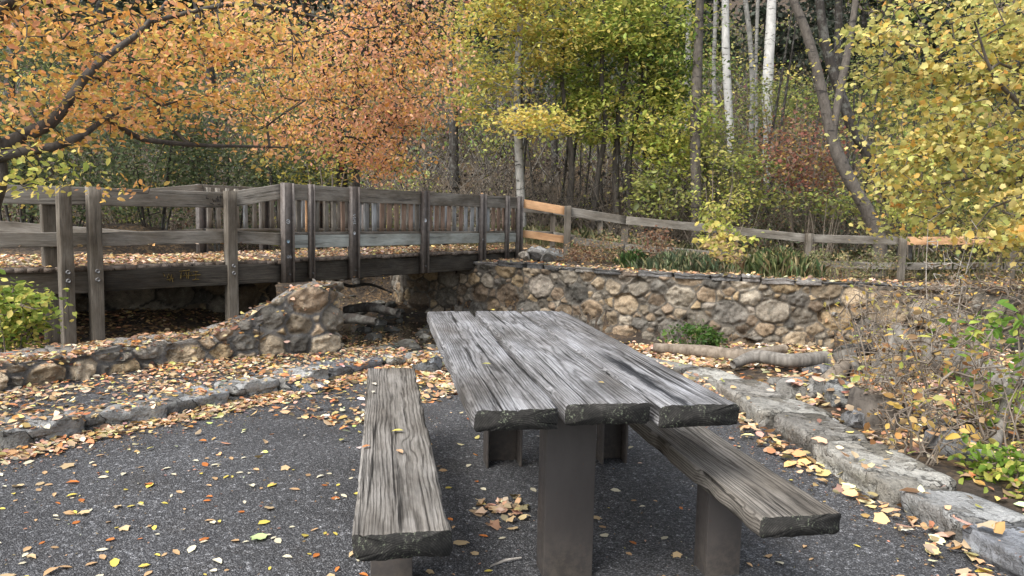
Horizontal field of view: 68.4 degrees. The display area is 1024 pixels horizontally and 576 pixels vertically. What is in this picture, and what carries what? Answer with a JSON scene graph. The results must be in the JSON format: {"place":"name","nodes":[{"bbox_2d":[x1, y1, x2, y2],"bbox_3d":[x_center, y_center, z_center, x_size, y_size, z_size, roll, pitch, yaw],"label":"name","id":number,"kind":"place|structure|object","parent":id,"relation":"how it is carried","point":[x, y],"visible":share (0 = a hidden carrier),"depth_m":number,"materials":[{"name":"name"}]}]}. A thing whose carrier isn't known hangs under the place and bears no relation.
{"place":"outdoors","nodes":[
{"label":"outdoors","id":0,"kind":"place"},
{"bbox_2d":[0,348,407,418],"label":"path","id":1,"kind":"structure","parent":0,"point":[87,398],"depth_m":5.60,"materials":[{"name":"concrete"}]},
{"bbox_2d":[338,322,435,351],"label":"water","id":2,"kind":"structure","parent":0,"point":[409,333],"depth_m":12.80,"materials":[{"name":"black liquid"}]},
{"bbox_2d":[0,366,1009,575],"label":"asphalt patio","id":3,"kind":"structure","parent":0,"point":[659,477],"depth_m":3.50,"materials":[{"name":"asphalt"}]},
{"bbox_2d":[352,368,452,575],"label":"bench","id":4,"kind":"object","parent":3,"relation":"on","point":[400,521],"visible":0.98,"depth_m":2.62,"materials":[{"name":"grey wood"}]},
{"bbox_2d":[427,311,739,575],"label":"picnic table","id":5,"kind":"object","parent":3,"relation":"on","point":[545,372],"visible":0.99,"depth_m":2.85,"materials":[{"name":"grey wood"}]},
{"bbox_2d":[596,420,840,575],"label":"bench","id":6,"kind":"object","parent":3,"relation":"on","point":[736,487],"visible":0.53,"depth_m":2.88,"materials":[{"name":"grey wood"}]},
{"bbox_2d":[0,0,1023,575],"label":"ground","id":7,"kind":"structure","parent":0,"point":[946,466],"depth_m":16.62,"materials":[{"name":"soil"}]},
{"bbox_2d":[0,269,76,351],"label":"green bush","id":8,"kind":"object","parent":7,"relation":"on","point":[22,298],"visible":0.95,"depth_m":6.25,"materials":[{"name":"green plant"}]},
{"bbox_2d":[0,410,84,449],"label":"kerb stone","id":9,"kind":"object","parent":7,"relation":"on","point":[14,438],"visible":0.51,"depth_m":4.42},
{"bbox_2d":[0,8,100,222],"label":"willow shrub","id":10,"kind":"object","parent":7,"relation":"on","point":[27,62],"visible":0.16,"depth_m":16.95,"materials":[{"name":"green plant"}]},
{"bbox_2d":[0,90,162,226],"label":"willow shrub","id":11,"kind":"object","parent":7,"relation":"on","point":[44,137],"visible":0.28,"depth_m":15.13,"materials":[{"name":"green plant"}]},
{"bbox_2d":[25,0,196,83],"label":"evergreen tree","id":12,"kind":"object","parent":7,"relation":"on","point":[121,6],"visible":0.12,"depth_m":34.41,"materials":[{"name":"green plant"}]},
{"bbox_2d":[67,400,167,430],"bbox_3d":[-2.546,0.863,4.858,0.536,0.222,0.309,-4,8,-44],"label":"kerb stone","id":13,"kind":"object","parent":7,"relation":"on","point":[138,412],"visible":0.33,"depth_m":4.80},
{"bbox_2d":[2,282,277,315],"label":"abutment wall","id":14,"kind":"structure","parent":7,"relation":"on","point":[211,298],"depth_m":11.73,"materials":[{"name":"stone"}]},
{"bbox_2d":[42,72,247,229],"bbox_3d":[-8.223,-3.194,17.343,4.122,3.700,4.256,1,5,0],"label":"willow shrub","id":15,"kind":"object","parent":7,"relation":"on","point":[169,172],"visible":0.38,"depth_m":16.93,"materials":[{"name":"green plant"}]},
{"bbox_2d":[97,0,241,76],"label":"evergreen tree","id":16,"kind":"object","parent":7,"relation":"on","point":[156,2],"visible":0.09,"depth_m":38.11,"materials":[{"name":"green plant"}]},
{"bbox_2d":[0,278,344,390],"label":"wing wall","id":17,"kind":"structure","parent":7,"relation":"on","point":[314,324],"depth_m":6.76,"materials":[{"name":"stone"}]},
{"bbox_2d":[0,0,363,208],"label":"autumn tree","id":18,"kind":"object","parent":7,"relation":"on","point":[15,141],"visible":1,"depth_m":6.57,"materials":[{"name":"orange plant"}]},
{"bbox_2d":[146,385,228,414],"bbox_3d":[-2.303,0.830,5.320,0.450,0.212,0.492,5,7,38],"label":"kerb stone","id":19,"kind":"object","parent":7,"relation":"on","point":[180,403],"visible":0.45,"depth_m":5.19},
{"bbox_2d":[138,82,314,251],"bbox_3d":[-6.848,-2.871,18.251,4.076,4.296,4.207,7,8,45],"label":"willow shrub","id":20,"kind":"object","parent":7,"relation":"on","point":[183,166],"visible":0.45,"depth_m":17.75,"materials":[{"name":"green plant"}]},
{"bbox_2d":[214,375,278,400],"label":"kerb stone","id":21,"kind":"object","parent":7,"relation":"on","point":[245,388],"visible":0.49,"depth_m":5.55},
{"bbox_2d":[0,182,523,343],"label":"footbridge","id":22,"kind":"object","parent":7,"relation":"on","point":[56,235],"visible":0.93,"depth_m":10.65,"materials":[{"name":"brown wood"}]},
{"bbox_2d":[0,242,514,341],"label":"leaf litter","id":23,"kind":"object","parent":22,"relation":"on","point":[170,257],"visible":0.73,"depth_m":10.86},
{"bbox_2d":[219,0,356,72],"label":"tree","id":24,"kind":"object","parent":7,"relation":"on","point":[295,4],"visible":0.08,"depth_m":39.36,"materials":[{"name":"orange plant"}]},
{"bbox_2d":[207,86,369,249],"bbox_3d":[-5.027,-2.496,17.588,3.620,4.406,4.390,1,5,0],"label":"willow shrub","id":25,"kind":"object","parent":7,"relation":"on","point":[270,177],"visible":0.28,"depth_m":17.12,"materials":[{"name":"green plant"}]},
{"bbox_2d":[267,364,329,390],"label":"kerb stone","id":26,"kind":"object","parent":7,"relation":"on","point":[320,374],"visible":0.32,"depth_m":5.97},
{"bbox_2d":[265,135,366,281],"bbox_3d":[-4.246,-1.649,16.290,2.204,3.261,2.244,3,6,15],"label":"shrub","id":27,"kind":"object","parent":7,"relation":"on","point":[334,173],"visible":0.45,"depth_m":16.24,"materials":[{"name":"orange plant"}]},
{"bbox_2d":[0,275,648,359],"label":"leaf litter","id":28,"kind":"object","parent":7,"relation":"on","point":[122,317],"visible":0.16,"depth_m":10.73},
{"bbox_2d":[183,0,492,283],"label":"autumn tree","id":29,"kind":"object","parent":7,"relation":"on","point":[394,114],"visible":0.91,"depth_m":11.79,"materials":[{"name":"orange plant"}]},
{"bbox_2d":[309,356,382,377],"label":"kerb stone","id":30,"kind":"object","parent":7,"relation":"on","point":[339,370],"visible":0.35,"depth_m":6.40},
{"bbox_2d":[296,0,428,71],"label":"tree","id":31,"kind":"object","parent":7,"relation":"on","point":[348,18],"visible":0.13,"depth_m":38.72,"materials":[{"name":"orange plant"}]},
{"bbox_2d":[342,302,400,316],"bbox_3d":[-2.303,0.360,12.430,1.180,0.229,0.209,4,6,31],"label":"log","id":32,"kind":"object","parent":7,"relation":"on","point":[371,307],"visible":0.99,"depth_m":12.39,"materials":[{"name":"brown wood"}]},
{"bbox_2d":[410,134,487,219],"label":"bare shrub","id":33,"kind":"object","parent":7,"relation":"on","point":[434,164],"visible":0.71,"depth_m":19.51,"materials":[{"name":"brown plant"}]},
{"bbox_2d":[445,0,459,193],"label":"forest tree","id":34,"kind":"object","parent":7,"relation":"on","point":[453,167],"visible":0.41,"depth_m":23.56,"materials":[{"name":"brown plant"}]},
{"bbox_2d":[409,0,510,64],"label":"tree","id":35,"kind":"object","parent":7,"relation":"on","point":[476,35],"visible":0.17,"depth_m":39.91,"materials":[{"name":"orange plant"}]},
{"bbox_2d":[0,0,1021,206],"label":"twig thicket","id":36,"kind":"object","parent":7,"relation":"on","point":[610,155],"visible":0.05,"depth_m":28.77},
{"bbox_2d":[0,281,1023,575],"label":"leaf litter","id":37,"kind":"object","parent":7,"relation":"on","point":[428,377],"visible":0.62,"depth_m":5.22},
{"bbox_2d":[0,0,1023,261],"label":"undergrowth","id":38,"kind":"object","parent":7,"relation":"on","point":[502,156],"visible":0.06,"depth_m":27.78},
{"bbox_2d":[0,0,1023,260],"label":"twig thicket","id":39,"kind":"object","parent":7,"relation":"on","point":[686,234],"visible":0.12,"depth_m":22.36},
{"bbox_2d":[419,0,613,243],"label":"maple tree","id":40,"kind":"object","parent":7,"relation":"on","point":[519,117],"visible":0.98,"depth_m":18.83,"materials":[{"name":"yellow plant"}]},
{"bbox_2d":[448,206,602,248],"bbox_3d":[0.370,-1.343,17.400,3.831,1.342,0.168,-1,6,-20],"label":"rail fence","id":41,"kind":"object","parent":7,"relation":"on","point":[553,221],"visible":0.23,"depth_m":17.55,"materials":[{"name":"brown wood"}]},
{"bbox_2d":[507,0,643,110],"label":"evergreen tree","id":42,"kind":"object","parent":7,"relation":"on","point":[548,87],"visible":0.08,"depth_m":33.01,"materials":[{"name":"green plant"}]},
{"bbox_2d":[564,222,666,263],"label":"dry weeds","id":43,"kind":"object","parent":7,"relation":"on","point":[607,249],"visible":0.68,"depth_m":14.48,"materials":[{"name":"brown plant"}]},
{"bbox_2d":[523,0,750,237],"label":"maple tree","id":44,"kind":"object","parent":7,"relation":"on","point":[627,43],"visible":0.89,"depth_m":19.87,"materials":[{"name":"green plant"}]},
{"bbox_2d":[607,157,703,241],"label":"slope shrub","id":45,"kind":"object","parent":7,"relation":"on","point":[654,185],"visible":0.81,"depth_m":19.25,"materials":[{"name":"green plant"}]},
{"bbox_2d":[631,225,679,266],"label":"dry weeds","id":46,"kind":"object","parent":7,"relation":"on","point":[662,248],"visible":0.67,"depth_m":13.28,"materials":[{"name":"brown plant"}]},
{"bbox_2d":[621,247,734,272],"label":"grass tuft","id":47,"kind":"object","parent":7,"relation":"on","point":[683,260],"visible":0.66,"depth_m":12.59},
{"bbox_2d":[657,319,733,347],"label":"weed","id":48,"kind":"object","parent":7,"relation":"on","point":[704,335],"visible":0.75,"depth_m":11.31,"materials":[{"name":"green plant"}]},
{"bbox_2d":[690,0,703,245],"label":"aspen tree","id":49,"kind":"object","parent":7,"relation":"on","point":[697,81],"visible":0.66,"depth_m":19.16,"materials":[{"name":"grey plant"}]},
{"bbox_2d":[648,0,748,64],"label":"evergreen tree","id":50,"kind":"object","parent":7,"relation":"on","point":[706,12],"visible":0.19,"depth_m":43.18,"materials":[{"name":"green plant"}]},
{"bbox_2d":[390,260,1023,350],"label":"stone wall","id":51,"kind":"structure","parent":7,"relation":"on","point":[773,310],"depth_m":11.83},
{"bbox_2d":[394,193,1023,319],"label":"leaf litter","id":52,"kind":"object","parent":7,"relation":"on","point":[708,272],"visible":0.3,"depth_m":12.93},
{"bbox_2d":[399,210,1023,280],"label":"bank grass","id":53,"kind":"structure","parent":7,"relation":"on","point":[932,257],"depth_m":17.82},
{"bbox_2d":[684,367,741,391],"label":"kerb stone","id":54,"kind":"object","parent":7,"relation":"on","point":[714,375],"visible":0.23,"depth_m":6.38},
{"bbox_2d":[666,105,764,217],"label":"slope shrub","id":55,"kind":"object","parent":7,"relation":"on","point":[734,143],"visible":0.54,"depth_m":21.93,"materials":[{"name":"green plant"}]},
{"bbox_2d":[668,140,762,238],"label":"yellow shrub","id":56,"kind":"object","parent":7,"relation":"on","point":[740,201],"visible":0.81,"depth_m":18.70,"materials":[{"name":"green plant"}]},
{"bbox_2d":[692,225,747,272],"bbox_3d":[3.522,-0.622,12.953,0.999,0.917,1.053,5,7,35],"label":"maple sapling","id":57,"kind":"object","parent":7,"relation":"on","point":[720,237],"visible":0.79,"depth_m":12.85,"materials":[{"name":"yellow plant"}]},
{"bbox_2d":[653,343,787,360],"bbox_3d":[2.308,0.712,8.286,1.500,0.184,0.326,1,5,0],"label":"log","id":58,"kind":"object","parent":7,"relation":"on","point":[715,352],"visible":0.69,"depth_m":8.25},
{"bbox_2d":[722,0,734,170],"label":"aspen tree","id":59,"kind":"object","parent":7,"relation":"on","point":[727,85],"visible":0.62,"depth_m":26.77,"materials":[{"name":"white plant"}]},
{"bbox_2d":[694,201,763,269],"bbox_3d":[4.138,-0.968,14.640,1.178,1.402,1.474,1,5,0],"label":"maple sapling","id":60,"kind":"object","parent":7,"relation":"on","point":[714,224],"visible":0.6,"depth_m":14.50,"materials":[{"name":"yellow plant"}]},
{"bbox_2d":[717,379,780,410],"bbox_3d":[1.782,0.867,5.698,0.398,0.257,0.545,1,5,0],"label":"kerb stone","id":61,"kind":"object","parent":7,"relation":"on","point":[751,387],"visible":0.34,"depth_m":5.66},
{"bbox_2d":[743,0,754,150],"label":"aspen tree","id":62,"kind":"object","parent":7,"relation":"on","point":[749,38],"visible":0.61,"depth_m":28.22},
{"bbox_2d":[701,143,797,244],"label":"slope shrub","id":63,"kind":"object","parent":7,"relation":"on","point":[739,181],"visible":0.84,"depth_m":20.06,"materials":[{"name":"green plant"}]},
{"bbox_2d":[761,0,775,182],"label":"aspen tree","id":64,"kind":"object","parent":7,"relation":"on","point":[769,44],"visible":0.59,"depth_m":26.20,"materials":[{"name":"white plant"}]},
{"bbox_2d":[523,199,1023,280],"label":"rail fence","id":65,"kind":"object","parent":7,"relation":"on","point":[808,239],"visible":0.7,"depth_m":15.99,"materials":[{"name":"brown wood"}]},
{"bbox_2d":[720,0,826,85],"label":"evergreen tree","id":66,"kind":"object","parent":7,"relation":"on","point":[780,36],"visible":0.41,"depth_m":40.03,"materials":[{"name":"green plant"}]},
{"bbox_2d":[730,350,830,368],"bbox_3d":[2.536,0.681,7.117,0.966,0.164,0.290,1,5,0],"label":"log","id":67,"kind":"object","parent":7,"relation":"on","point":[797,360],"visible":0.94,"depth_m":7.06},
{"bbox_2d":[726,245,843,278],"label":"grass tuft","id":68,"kind":"object","parent":7,"relation":"on","point":[777,261],"visible":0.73,"depth_m":11.65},
{"bbox_2d":[740,396,832,428],"bbox_3d":[1.869,0.916,5.217,0.506,0.262,0.486,1,5,0],"label":"kerb stone","id":69,"kind":"object","parent":7,"relation":"on","point":[766,411],"visible":0.49,"depth_m":5.10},
{"bbox_2d":[727,71,847,186],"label":"slope shrub","id":70,"kind":"object","parent":7,"relation":"on","point":[753,106],"visible":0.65,"depth_m":25.47,"materials":[{"name":"green plant"}]},
{"bbox_2d":[775,375,824,399],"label":"rock","id":71,"kind":"object","parent":7,"relation":"on","point":[785,389],"visible":0.57,"depth_m":5.76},
{"bbox_2d":[735,98,869,251],"bbox_3d":[7.914,-2.754,20.130,3.687,4.310,3.628,1,5,0],"label":"red shrub","id":72,"kind":"object","parent":7,"relation":"on","point":[816,175],"visible":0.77,"depth_m":19.88,"materials":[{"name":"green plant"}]},
{"bbox_2d":[736,0,887,276],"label":"leaning tree","id":73,"kind":"object","parent":7,"relation":"on","point":[838,155],"visible":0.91,"depth_m":16.81,"materials":[{"name":"grey plant"}]},
{"bbox_2d":[773,412,866,456],"bbox_3d":[1.897,0.967,4.679,0.399,0.259,0.608,1,5,-6],"label":"kerb stone","id":74,"kind":"object","parent":7,"relation":"on","point":[797,430],"visible":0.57,"depth_m":4.61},
{"bbox_2d":[620,322,1023,513],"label":"leaf litter","id":75,"kind":"object","parent":7,"relation":"on","point":[689,359],"visible":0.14,"depth_m":5.96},
{"bbox_2d":[776,0,871,72],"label":"evergreen tree","id":76,"kind":"object","parent":7,"relation":"on","point":[828,14],"visible":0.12,"depth_m":41.73,"materials":[{"name":"green plant"}]},
{"bbox_2d":[771,178,888,256],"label":"slope shrub","id":77,"kind":"object","parent":7,"relation":"on","point":[840,202],"visible":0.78,"depth_m":19.03,"materials":[{"name":"green plant"}]},
{"bbox_2d":[823,0,847,141],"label":"forest tree","id":78,"kind":"object","parent":7,"relation":"on","point":[839,11],"visible":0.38,"depth_m":30.10,"materials":[{"name":"brown plant"}]},
{"bbox_2d":[824,379,851,408],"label":"rock","id":79,"kind":"object","parent":7,"relation":"on","point":[837,386],"visible":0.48,"depth_m":5.47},
{"bbox_2d":[801,239,906,279],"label":"dry weeds","id":80,"kind":"object","parent":7,"relation":"on","point":[827,258],"visible":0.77,"depth_m":14.66,"materials":[{"name":"brown plant"}]},
{"bbox_2d":[777,0,944,119],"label":"evergreen tree","id":81,"kind":"object","parent":7,"relation":"on","point":[864,17],"visible":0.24,"depth_m":34.43,"materials":[{"name":"green plant"}]},
{"bbox_2d":[815,0,912,271],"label":"leaning tree","id":82,"kind":"object","parent":7,"relation":"on","point":[829,59],"visible":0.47,"depth_m":18.34,"materials":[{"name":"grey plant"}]},
{"bbox_2d":[825,289,928,398],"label":"bare shrub","id":83,"kind":"object","parent":7,"relation":"on","point":[853,309],"visible":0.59,"depth_m":5.92,"materials":[{"name":"brown plant"}]},
{"bbox_2d":[848,384,908,429],"bbox_3d":[2.480,0.814,5.115,0.398,0.294,0.390,1,5,0],"label":"rock","id":84,"kind":"object","parent":7,"relation":"on","point":[864,403],"visible":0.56,"depth_m":4.99,"materials":[{"name":"grey stone"}]},
{"bbox_2d":[821,274,936,364],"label":"bare shrub","id":85,"kind":"object","parent":7,"relation":"on","point":[866,307],"visible":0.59,"depth_m":8.16,"materials":[{"name":"brown plant"}]},
{"bbox_2d":[812,441,956,506],"bbox_3d":[1.974,1.034,4.013,0.425,0.257,0.708,0,5,-8],"label":"kerb stone","id":86,"kind":"object","parent":7,"relation":"on","point":[894,477],"visible":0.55,"depth_m":3.91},
{"bbox_2d":[863,322,910,385],"bbox_3d":[3.375,0.596,6.711,0.388,0.581,0.378,1,5,0],"label":"stump","id":87,"kind":"object","parent":7,"relation":"on","point":[898,331],"visible":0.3,"depth_m":6.63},
{"bbox_2d":[837,0,938,173],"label":"forest tree","id":88,"kind":"object","parent":7,"relation":"on","point":[885,7],"visible":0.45,"depth_m":26.33,"materials":[{"name":"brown plant"}]},
{"bbox_2d":[839,51,943,216],"bbox_3d":[11.631,-4.752,23.597,3.508,5.327,3.478,1,5,0],"label":"slope shrub","id":89,"kind":"object","parent":7,"relation":"on","point":[881,112],"visible":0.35,"depth_m":23.27,"materials":[{"name":"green plant"}]},
{"bbox_2d":[842,340,955,438],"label":"bare shrub","id":90,"kind":"object","parent":7,"relation":"on","point":[886,345],"visible":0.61,"depth_m":4.93,"materials":[{"name":"brown plant"}]},
{"bbox_2d":[857,377,971,465],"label":"bare shrub","id":91,"kind":"object","parent":7,"relation":"on","point":[922,420],"visible":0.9,"depth_m":4.10,"materials":[{"name":"brown plant"}]},
{"bbox_2d":[877,190,956,276],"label":"yellow shrub","id":92,"kind":"object","parent":7,"relation":"on","point":[890,212],"visible":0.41,"depth_m":17.03,"materials":[{"name":"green plant"}]},
{"bbox_2d":[850,0,988,96],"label":"evergreen tree","id":93,"kind":"object","parent":7,"relation":"on","point":[926,23],"visible":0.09,"depth_m":37.02,"materials":[{"name":"green plant"}]},
{"bbox_2d":[819,0,1023,267],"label":"maple tree","id":94,"kind":"object","parent":7,"relation":"on","point":[937,146],"visible":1,"depth_m":10.45,"materials":[{"name":"yellow plant"}]},
{"bbox_2d":[851,273,1007,379],"bbox_3d":[3.670,0.412,6.561,1.279,1.089,0.960,3,6,16],"label":"bare shrub","id":95,"kind":"object","parent":7,"relation":"on","point":[925,348],"visible":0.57,"depth_m":6.57,"materials":[{"name":"brown plant"}]},
{"bbox_2d":[850,117,1010,252],"bbox_3d":[10.852,-2.543,19.848,4.047,4.084,3.110,0,6,-11],"label":"slope shrub","id":96,"kind":"object","parent":7,"relation":"on","point":[941,167],"visible":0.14,"depth_m":19.68,"materials":[{"name":"green plant"}]},
{"bbox_2d":[857,307,1023,440],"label":"bare shrub","id":97,"kind":"object","parent":7,"relation":"on","point":[934,352],"visible":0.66,"depth_m":4.68,"materials":[{"name":"brown plant"}]},
{"bbox_2d":[922,199,977,347],"bbox_3d":[5.588,-0.069,9.630,0.517,2.144,0.813,1,5,0],"label":"bare sapling","id":98,"kind":"object","parent":7,"relation":"on","point":[961,276],"visible":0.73,"depth_m":9.64,"materials":[{"name":"brown plant"}]},
{"bbox_2d":[879,0,1023,206],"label":"forest tree","id":99,"kind":"object","parent":7,"relation":"on","point":[944,6],"visible":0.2,"depth_m":24.26,"materials":[{"name":"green plant"}]},
{"bbox_2d":[922,428,991,462],"bbox_3d":[2.513,0.898,4.243,0.302,0.180,0.296,3,6,16],"label":"rock","id":100,"kind":"object","parent":7,"relation":"on","point":[947,451],"visible":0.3,"depth_m":4.18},
{"bbox_2d":[897,0,1023,117],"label":"evergreen tree","id":101,"kind":"object","parent":7,"relation":"on","point":[955,54],"visible":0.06,"depth_m":33.55,"materials":[{"name":"green plant"}]},
{"bbox_2d":[900,489,1023,542],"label":"kerb stone","id":102,"kind":"object","parent":7,"relation":"on","point":[930,507],"visible":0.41,"depth_m":3.40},
{"bbox_2d":[907,346,1023,410],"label":"log","id":103,"kind":"object","parent":7,"relation":"on","point":[958,357],"visible":0.19,"depth_m":6.14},
{"bbox_2d":[911,258,1023,354],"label":"bare shrub","id":104,"kind":"object","parent":7,"relation":"on","point":[1018,294],"visible":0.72,"depth_m":8.75,"materials":[{"name":"brown plant"}]},
{"bbox_2d":[928,299,1023,446],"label":"green bush","id":105,"kind":"object","parent":7,"relation":"on","point":[992,317],"visible":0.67,"depth_m":4.69,"materials":[{"name":"green plant"}]},
{"bbox_2d":[930,208,1023,283],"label":"yellow shrub","id":106,"kind":"object","parent":7,"relation":"on","point":[977,255],"visible":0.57,"depth_m":12.57,"materials":[{"name":"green plant"}]},
{"bbox_2d":[940,143,1023,270],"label":"slope shrub","id":107,"kind":"object","parent":7,"relation":"on","point":[969,204],"visible":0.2,"depth_m":19.07,"materials":[{"name":"green plant"}]},
{"bbox_2d":[946,347,1023,460],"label":"bare shrub","id":108,"kind":"object","parent":7,"relation":"on","point":[976,436],"visible":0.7,"depth_m":4.38,"materials":[{"name":"brown plant"}]},
{"bbox_2d":[947,433,1023,498],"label":"green bush","id":109,"kind":"object","parent":7,"relation":"on","point":[997,468],"visible":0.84,"depth_m":3.85,"materials":[{"name":"green plant"}]},
{"bbox_2d":[960,522,1023,575],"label":"kerb stone","id":110,"kind":"object","parent":7,"relation":"on","point":[1005,552],"visible":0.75,"depth_m":3.05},
{"bbox_2d":[988,347,1023,451],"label":"log","id":111,"kind":"object","parent":7,"relation":"on","point":[998,436],"visible":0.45,"depth_m":4.56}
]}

